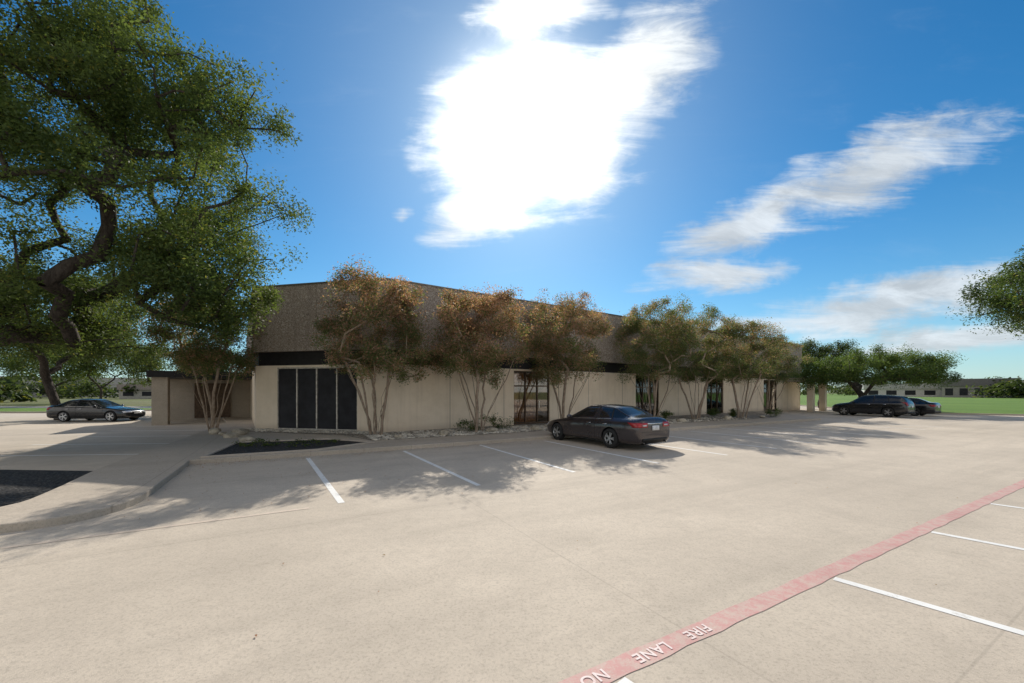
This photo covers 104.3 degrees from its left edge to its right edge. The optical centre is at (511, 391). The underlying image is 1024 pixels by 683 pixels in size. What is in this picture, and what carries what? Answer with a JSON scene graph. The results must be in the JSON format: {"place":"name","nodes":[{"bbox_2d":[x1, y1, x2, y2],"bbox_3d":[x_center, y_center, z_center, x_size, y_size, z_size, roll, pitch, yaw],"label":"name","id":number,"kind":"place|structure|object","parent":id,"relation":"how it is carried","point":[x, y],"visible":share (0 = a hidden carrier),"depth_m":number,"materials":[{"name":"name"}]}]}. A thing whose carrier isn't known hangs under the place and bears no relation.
{"place":"outdoors","nodes":[
{"label":"outdoors","id":0,"kind":"place"},
{"bbox_2d":[0,408,150,411],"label":"lawn","id":1,"kind":"structure","parent":0,"point":[23,409],"depth_m":42.06,"materials":[{"name":"green plant"}]},
{"bbox_2d":[0,406,150,407],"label":"road","id":2,"kind":"structure","parent":0,"point":[48,406],"depth_m":52.67,"materials":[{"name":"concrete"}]},
{"bbox_2d":[151,377,169,424],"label":"entry end wall","id":3,"kind":"structure","parent":0,"point":[160,400],"depth_m":22.89,"materials":[{"name":"beige paint"}]},
{"bbox_2d":[212,349,245,372],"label":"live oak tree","id":4,"kind":"object","parent":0,"point":[231,358],"visible":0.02,"depth_m":60.75,"materials":[{"name":"green plant"}]},
{"bbox_2d":[0,411,820,532],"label":"sidewalk","id":5,"kind":"structure","parent":0,"point":[120,485],"depth_m":10.05,"materials":[{"name":"concrete"}]},
{"bbox_2d":[127,293,264,430],"bbox_3d":[-13.817,-1.386,18.138,5.091,6.438,5.540,0,0,0],"label":"crape myrtle tree","id":6,"kind":"object","parent":5,"relation":"on","point":[187,354],"visible":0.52,"depth_m":17.59,"materials":[{"name":"green plant"}]},
{"bbox_2d":[208,428,220,433],"bbox_3d":[-12.618,1.691,16.911,0.391,0.361,0.477,0,0,-16],"label":"boulder","id":7,"kind":"object","parent":5,"relation":"on","point":[214,430],"visible":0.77,"depth_m":16.75,"materials":[{"name":"stone"}]},
{"bbox_2d":[223,432,237,437],"bbox_3d":[-11.008,1.739,15.593,0.504,0.350,0.381,0,0,-42],"label":"boulder","id":8,"kind":"object","parent":5,"relation":"on","point":[230,435],"visible":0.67,"depth_m":15.47,"materials":[{"name":"stone"}]},
{"bbox_2d":[230,428,249,434],"bbox_3d":[-11.410,1.709,16.606,0.613,0.393,0.750,0,0,0],"label":"boulder","id":9,"kind":"object","parent":5,"relation":"on","point":[240,431],"visible":0.63,"depth_m":16.47,"materials":[{"name":"stone"}]},
{"bbox_2d":[238,435,256,440],"bbox_3d":[-9.702,1.735,14.579,0.610,0.303,0.391,0,0,-15],"label":"boulder","id":10,"kind":"object","parent":5,"relation":"on","point":[248,438],"visible":0.65,"depth_m":14.48,"materials":[{"name":"stone"}]},
{"bbox_2d":[212,440,361,454],"bbox_3d":[-6.930,1.772,13.145,4.404,0.001,3.376,0,0,-22],"label":"mulch bed","id":11,"kind":"object","parent":5,"relation":"on","point":[237,449],"visible":0.67,"depth_m":12.94,"materials":[{"name":"black soil"}]},
{"bbox_2d":[232,438,340,447],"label":"ground cover plants","id":12,"kind":"object","parent":11,"relation":"on","point":[272,444],"visible":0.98,"depth_m":13.53,"materials":[{"name":"green plant"}]},
{"bbox_2d":[200,438,373,457],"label":"mulch bed curb","id":13,"kind":"structure","parent":5,"relation":"on","point":[209,455],"depth_m":12.11,"materials":[{"name":"concrete"}]},
{"bbox_2d":[249,411,774,440],"bbox_3d":[6.296,1.774,24.428,38.911,0.001,7.437,0,0,-27],"label":"gravel bed","id":14,"kind":"object","parent":5,"relation":"on","point":[752,415],"visible":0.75,"depth_m":23.54,"materials":[{"name":"grey gravel"}]},
{"bbox_2d":[305,253,435,434],"bbox_3d":[-5.711,-1.683,16.292,5.112,7.037,5.780,0,0,0],"label":"crape myrtle tree","id":15,"kind":"object","parent":14,"relation":"on","point":[374,352],"visible":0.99,"depth_m":15.54,"materials":[{"name":"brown plant"}]},
{"bbox_2d":[439,430,449,435],"bbox_3d":[-2.761,1.692,16.308,0.453,0.274,0.752,0,0,0],"label":"boulder","id":16,"kind":"object","parent":14,"relation":"on","point":[444,432],"visible":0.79,"depth_m":16.05,"materials":[{"name":"stone"}]},
{"bbox_2d":[453,419,482,430],"bbox_3d":[-1.983,1.526,18.030,1.324,0.696,1.357,0,0,0],"label":"shrub","id":17,"kind":"object","parent":14,"relation":"on","point":[464,422],"visible":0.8,"depth_m":17.95,"materials":[{"name":"green plant"}]},
{"bbox_2d":[420,282,535,431],"bbox_3d":[-1.651,-1.588,17.538,5.514,6.839,5.570,0,0,0],"label":"crape myrtle tree","id":18,"kind":"object","parent":14,"relation":"on","point":[453,355],"visible":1,"depth_m":16.95,"materials":[{"name":"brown plant"}]},
{"bbox_2d":[485,427,497,431],"bbox_3d":[-0.910,1.703,17.705,0.601,0.253,0.420,0,0,0],"label":"boulder","id":19,"kind":"object","parent":14,"relation":"on","point":[491,429],"visible":0.75,"depth_m":17.55,"materials":[{"name":"stone"}]},
{"bbox_2d":[479,412,517,428],"bbox_3d":[-0.681,1.436,18.896,1.969,0.940,1.393,0,0,0],"label":"shrub","id":20,"kind":"object","parent":14,"relation":"on","point":[495,424],"visible":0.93,"depth_m":18.82,"materials":[{"name":"green plant"}]},
{"bbox_2d":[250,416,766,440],"bbox_3d":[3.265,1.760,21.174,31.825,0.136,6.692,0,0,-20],"label":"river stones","id":21,"kind":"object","parent":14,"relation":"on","point":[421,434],"visible":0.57,"depth_m":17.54,"materials":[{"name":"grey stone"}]},
{"bbox_2d":[530,425,543,430],"bbox_3d":[1.165,1.693,18.530,0.635,0.312,0.592,0,0,0],"label":"boulder","id":22,"kind":"object","parent":14,"relation":"on","point":[537,427],"visible":0.78,"depth_m":18.32,"materials":[{"name":"stone"}]},
{"bbox_2d":[512,289,614,418],"bbox_3d":[2.542,-1.776,20.636,5.165,7.221,6.211,0,0,0],"label":"crape myrtle tree","id":23,"kind":"object","parent":14,"relation":"on","point":[591,329],"visible":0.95,"depth_m":19.77,"materials":[{"name":"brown plant"}]},
{"bbox_2d":[612,295,704,415],"bbox_3d":[8.564,-2.021,24.339,5.158,7.692,5.896,0,0,0],"label":"crape myrtle tree","id":24,"kind":"object","parent":14,"relation":"on","point":[673,322],"visible":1,"depth_m":23.38,"materials":[{"name":"green plant"}]},
{"bbox_2d":[656,409,673,418],"bbox_3d":[9.530,1.457,25.053,1.387,0.838,1.247,0,0,0],"label":"shrub","id":25,"kind":"object","parent":14,"relation":"on","point":[664,414],"visible":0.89,"depth_m":24.93,"materials":[{"name":"green plant"}]},
{"bbox_2d":[677,418,687,421],"bbox_3d":[10.058,1.689,23.516,0.559,0.278,0.622,0,0,38],"label":"boulder","id":26,"kind":"object","parent":14,"relation":"on","point":[682,420],"visible":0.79,"depth_m":23.34,"materials":[{"name":"stone"}]},
{"bbox_2d":[653,301,743,418],"bbox_3d":[11.956,-2.111,26.410,6.037,7.882,5.346,0,0,0],"label":"crape myrtle tree","id":27,"kind":"object","parent":14,"relation":"on","point":[720,370],"visible":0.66,"depth_m":25.68,"materials":[{"name":"green plant"}]},
{"bbox_2d":[705,407,720,415],"bbox_3d":[14.549,1.491,28.654,1.169,0.794,1.519,0,0,0],"label":"shrub","id":28,"kind":"object","parent":14,"relation":"on","point":[709,412],"visible":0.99,"depth_m":28.70,"materials":[{"name":"green plant"}]},
{"bbox_2d":[722,416,731,419],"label":"boulder","id":29,"kind":"object","parent":14,"relation":"on","point":[727,417],"visible":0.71,"depth_m":25.50,"materials":[{"name":"stone"}]},
{"bbox_2d":[727,408,739,416],"bbox_3d":[15.991,1.522,28.646,1.089,0.756,1.078,0,0,0],"label":"shrub","id":30,"kind":"object","parent":14,"relation":"on","point":[733,413],"visible":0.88,"depth_m":28.39,"materials":[{"name":"green plant"}]},
{"bbox_2d":[699,313,793,417],"bbox_3d":[15.929,-1.714,27.338,5.590,7.081,5.782,0,0,22],"label":"crape myrtle tree","id":31,"kind":"object","parent":14,"relation":"on","point":[751,347],"visible":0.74,"depth_m":26.45,"materials":[{"name":"green plant"}]},
{"bbox_2d":[764,407,782,416],"bbox_3d":[18.977,1.457,28.953,1.480,0.728,1.216,0,0,-44],"label":"shrub","id":32,"kind":"object","parent":14,"relation":"on","point":[777,411],"visible":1,"depth_m":28.64,"materials":[{"name":"green plant"}]},
{"bbox_2d":[251,364,799,431],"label":"walls","id":33,"kind":"structure","parent":5,"relation":"on","point":[431,401],"depth_m":20.09,"materials":[{"name":"beige concrete"}]},
{"bbox_2d":[277,366,356,430],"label":"window frames","id":34,"kind":"structure","parent":33,"relation":"attached to","point":[316,368],"depth_m":18.48,"materials":[{"name":"metal"}]},
{"bbox_2d":[279,368,356,428],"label":"solar screens","id":35,"kind":"object","parent":34,"relation":"attached to","point":[347,404],"visible":0.89,"depth_m":18.41,"materials":[{"name":"black fabric"}]},
{"bbox_2d":[250,349,793,378],"bbox_3d":[2.116,-1.549,41.023,48.256,0.698,29.759,0,0,-34],"label":"dark transom band","id":36,"kind":"object","parent":33,"relation":"on","point":[291,358],"visible":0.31,"depth_m":19.09,"materials":[{"name":"metal"}]},
{"bbox_2d":[246,279,801,372],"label":"aggregate fascia","id":37,"kind":"structure","parent":36,"relation":"on","point":[290,326],"depth_m":18.64,"materials":[{"name":"brown concrete"}]},
{"bbox_2d":[247,277,800,344],"bbox_3d":[2.113,-4.991,41.028,48.796,0.058,30.310,0,0,-34],"label":"parapet coping","id":38,"kind":"object","parent":37,"relation":"on","point":[426,285],"visible":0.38,"depth_m":18.77,"materials":[{"name":"metal"}]},
{"bbox_2d":[514,371,775,423],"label":"door frames","id":39,"kind":"structure","parent":33,"relation":"attached to","point":[547,386],"depth_m":22.94,"materials":[{"name":"black metal"}]},
{"bbox_2d":[636,376,774,414],"bbox_3d":[4.920,0.305,36.331,49.495,2.790,20.821,0,0,-30],"label":"window glass","id":40,"kind":"object","parent":39,"relation":"in","point":[638,397],"visible":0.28,"depth_m":32.52,"materials":[{"name":"black glass"}]},
{"bbox_2d":[588,374,701,413],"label":"wall joints","id":41,"kind":"object","parent":33,"relation":"attached to","point":[622,391],"depth_m":26.42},
{"bbox_2d":[735,336,816,412],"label":"crape myrtle tree","id":42,"kind":"object","parent":5,"relation":"on","point":[778,377],"visible":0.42,"depth_m":32.49,"materials":[{"name":"green plant"}]},
{"bbox_2d":[0,392,1006,415],"bbox_3d":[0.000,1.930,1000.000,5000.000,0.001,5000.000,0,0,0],"label":"ground","id":43,"kind":"structure","parent":0,"point":[43,401],"depth_m":73.08,"materials":[{"name":"green plant"}]},
{"bbox_2d":[0,348,123,387],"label":"live oak tree","id":44,"kind":"object","parent":43,"relation":"on","point":[10,368],"visible":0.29,"depth_m":62.67,"materials":[{"name":"green plant"}]},
{"bbox_2d":[24,385,116,396],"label":"walls","id":45,"kind":"structure","parent":43,"relation":"on","point":[35,395],"depth_m":148.23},
{"bbox_2d":[0,376,147,384],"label":"roof band","id":46,"kind":"object","parent":45,"relation":"on","point":[116,380],"depth_m":154.73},
{"bbox_2d":[0,253,152,419],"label":"live oak tree","id":47,"kind":"object","parent":43,"relation":"on","point":[45,371],"visible":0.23,"depth_m":27.02,"materials":[{"name":"green plant"}]},
{"bbox_2d":[16,327,169,398],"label":"live oak tree","id":48,"kind":"object","parent":43,"relation":"on","point":[78,371],"visible":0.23,"depth_m":56.93,"materials":[{"name":"green plant"}]},
{"bbox_2d":[119,390,150,398],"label":"walls","id":49,"kind":"structure","parent":43,"relation":"on","point":[138,395],"depth_m":110.18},
{"bbox_2d":[123,392,133,395],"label":"window","id":50,"kind":"structure","parent":49,"relation":"attached to","point":[128,394],"depth_m":109.42,"materials":[{"name":"black glass"}]},
{"bbox_2d":[117,384,150,389],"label":"roof band","id":51,"kind":"object","parent":49,"relation":"on","point":[137,386],"visible":0.21,"depth_m":109.83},
{"bbox_2d":[142,392,150,395],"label":"window","id":52,"kind":"structure","parent":49,"relation":"attached to","point":[146,393],"depth_m":111.04,"materials":[{"name":"black glass"}]},
{"bbox_2d":[0,0,315,370],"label":"live oak tree","id":53,"kind":"object","parent":43,"relation":"on","point":[112,83],"visible":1,"depth_m":11.13,"materials":[{"name":"green plant"}]},
{"bbox_2d":[112,327,234,386],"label":"live oak tree","id":54,"kind":"object","parent":43,"relation":"on","point":[139,372],"visible":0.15,"depth_m":32.45,"materials":[{"name":"green plant"}]},
{"bbox_2d":[0,368,1023,402],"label":"distant trees","id":55,"kind":"object","parent":43,"relation":"on","point":[13,390],"visible":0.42,"depth_m":117.20,"materials":[{"name":"green plant"}]},
{"bbox_2d":[797,336,867,407],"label":"live oak tree","id":56,"kind":"object","parent":43,"relation":"on","point":[810,347],"visible":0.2,"depth_m":45.16,"materials":[{"name":"green plant"}]},
{"bbox_2d":[789,343,968,397],"bbox_3d":[32.722,-1.251,36.806,13.045,6.456,11.008,0,0,-25],"label":"live oak tree","id":57,"kind":"object","parent":43,"relation":"on","point":[838,370],"visible":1,"depth_m":34.71,"materials":[{"name":"green plant"}]},
{"bbox_2d":[857,389,941,396],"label":"walls","id":58,"kind":"structure","parent":43,"relation":"on","point":[919,392],"depth_m":149.65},
{"bbox_2d":[868,390,877,394],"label":"window","id":59,"kind":"structure","parent":58,"relation":"attached to","point":[873,392],"depth_m":155.88,"materials":[{"name":"black glass"}]},
{"bbox_2d":[886,390,896,394],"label":"window","id":60,"kind":"structure","parent":58,"relation":"attached to","point":[891,392],"depth_m":152.92,"materials":[{"name":"black glass"}]},
{"bbox_2d":[861,383,941,388],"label":"roof band","id":61,"kind":"object","parent":58,"relation":"on","point":[865,386],"visible":0.36,"depth_m":150.92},
{"bbox_2d":[905,390,915,394],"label":"window","id":62,"kind":"structure","parent":58,"relation":"attached to","point":[910,392],"depth_m":149.91,"materials":[{"name":"black glass"}]},
{"bbox_2d":[924,390,935,394],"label":"window","id":63,"kind":"structure","parent":58,"relation":"attached to","point":[929,392],"depth_m":146.95,"materials":[{"name":"black glass"}]},
{"bbox_2d":[800,405,1023,415],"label":"lawn curb","id":64,"kind":"structure","parent":43,"relation":"on","point":[966,413],"depth_m":33.00,"materials":[{"name":"concrete"}]},
{"bbox_2d":[942,386,1017,397],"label":"walls","id":65,"kind":"structure","parent":43,"relation":"on","point":[955,391],"depth_m":130.56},
{"bbox_2d":[945,388,952,394],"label":"window","id":66,"kind":"structure","parent":65,"relation":"attached to","point":[948,391],"depth_m":132.73,"materials":[{"name":"black glass"}]},
{"bbox_2d":[959,388,967,394],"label":"window","id":67,"kind":"structure","parent":65,"relation":"attached to","point":[963,391],"depth_m":130.36,"materials":[{"name":"black glass"}]},
{"bbox_2d":[941,378,1019,385],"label":"roof band","id":68,"kind":"object","parent":65,"relation":"on","point":[979,382],"visible":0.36,"depth_m":128.08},
{"bbox_2d":[946,245,1023,339],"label":"live oak tree","id":69,"kind":"object","parent":43,"relation":"on","point":[1006,302],"visible":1,"depth_m":21.99,"materials":[{"name":"green plant"}]},
{"bbox_2d":[0,406,1023,682],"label":"parking lot","id":70,"kind":"structure","parent":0,"point":[510,568],"depth_m":4.46,"materials":[{"name":"concrete"}]},
{"bbox_2d":[0,470,91,506],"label":"black gravel bed","id":71,"kind":"object","parent":70,"relation":"on","point":[17,486],"depth_m":8.34,"materials":[{"name":"black gravel"}]},
{"bbox_2d":[0,410,150,412],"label":"lot curb","id":72,"kind":"structure","parent":70,"relation":"on","point":[37,412],"depth_m":35.97,"materials":[{"name":"concrete"}]},
{"bbox_2d":[46,399,145,421],"bbox_3d":[-27.204,1.170,26.200,4.889,1.461,2.236,0,0,-4],"label":"sedan car","id":73,"kind":"object","parent":70,"relation":"on","point":[92,409],"visible":1,"depth_m":25.40,"materials":[{"name":"black paint"}]},
{"bbox_2d":[0,507,308,548],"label":"worn stall line","id":74,"kind":"object","parent":70,"relation":"on","point":[147,528],"visible":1,"depth_m":5.49,"materials":[{"name":"paint"}]},
{"bbox_2d":[170,379,250,420],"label":"entry wing wall","id":75,"kind":"structure","parent":70,"relation":"on","point":[181,399],"depth_m":27.15,"materials":[{"name":"beige concrete"}]},
{"bbox_2d":[146,370,251,379],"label":"entry roof","id":76,"kind":"structure","parent":75,"relation":"on","point":[169,374],"depth_m":23.37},
{"bbox_2d":[194,383,229,417],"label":"entry door","id":77,"kind":"structure","parent":75,"relation":"in","point":[198,411],"depth_m":27.65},
{"bbox_2d":[6,421,1023,682],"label":"parking stripes","id":78,"kind":"object","parent":70,"relation":"on","point":[624,679],"visible":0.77,"depth_m":6.89,"materials":[{"name":"white paint"}]},
{"bbox_2d":[124,421,936,635],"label":"fallen leaves","id":79,"kind":"object","parent":70,"relation":"on","point":[455,456],"visible":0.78,"depth_m":12.40,"materials":[{"name":"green plant"}]},
{"bbox_2d":[547,404,669,447],"bbox_3d":[3.352,1.170,14.997,2.236,1.461,4.889,0,0,-33],"label":"sedan car","id":80,"kind":"object","parent":70,"relation":"on","point":[612,425],"visible":1,"depth_m":13.54,"materials":[{"name":"brown paint"}]},
{"bbox_2d":[558,480,1023,682],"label":"fire lane marking","id":81,"kind":"object","parent":70,"relation":"on","point":[625,663],"visible":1,"depth_m":3.50,"materials":[{"name":"paint"}]},
{"bbox_2d":[807,382,826,411],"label":"porch pillars","id":82,"kind":"structure","parent":70,"relation":"on","point":[822,399],"depth_m":38.33,"materials":[{"name":"beige concrete"}]},
{"bbox_2d":[832,395,915,416],"bbox_3d":[28.502,1.057,31.597,2.236,1.686,4.807,0,0,-30],"label":"suv car","id":83,"kind":"object","parent":70,"relation":"on","point":[889,405],"visible":1,"depth_m":30.55,"materials":[{"name":"black paint"}]},
{"bbox_2d":[867,397,941,415],"bbox_3d":[31.902,1.170,32.997,2.236,1.461,4.889,0,0,-30],"label":"sedan car","id":84,"kind":"object","parent":70,"relation":"on","point":[923,407],"visible":0.41,"depth_m":31.04,"materials":[{"name":"black paint"}]},
{"bbox_2d":[0,0,1023,391],"label":"sky","id":85,"kind":"structure","parent":0,"point":[827,170],"materials":[{"name":"blue"}]},
{"bbox_2d":[288,410,775,429],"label":"floor","id":86,"kind":"structure","parent":0,"point":[546,420],"depth_m":23.81,"materials":[{"name":"grey concrete"}]},
{"bbox_2d":[514,373,535,422],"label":"window blinds","id":87,"kind":"object","parent":86,"relation":"on","point":[522,398],"depth_m":22.22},
{"bbox_2d":[516,373,534,421],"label":"blind slats","id":88,"kind":"object","parent":87,"relation":"attached to","point":[526,398],"visible":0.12,"depth_m":22.31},
{"bbox_2d":[514,372,546,419],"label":"window","id":89,"kind":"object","parent":86,"relation":"on","point":[542,403],"depth_m":25.41,"materials":[{"name":"black glass"}]},
{"bbox_2d":[783,377,818,381],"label":"porch roof","id":90,"kind":"structure","parent":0,"point":[799,380],"depth_m":38.84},
{"bbox_2d":[800,394,1023,413],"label":"lawn","id":91,"kind":"structure","parent":0,"point":[983,405],"depth_m":62.24,"materials":[{"name":"green plant"}]}
]}

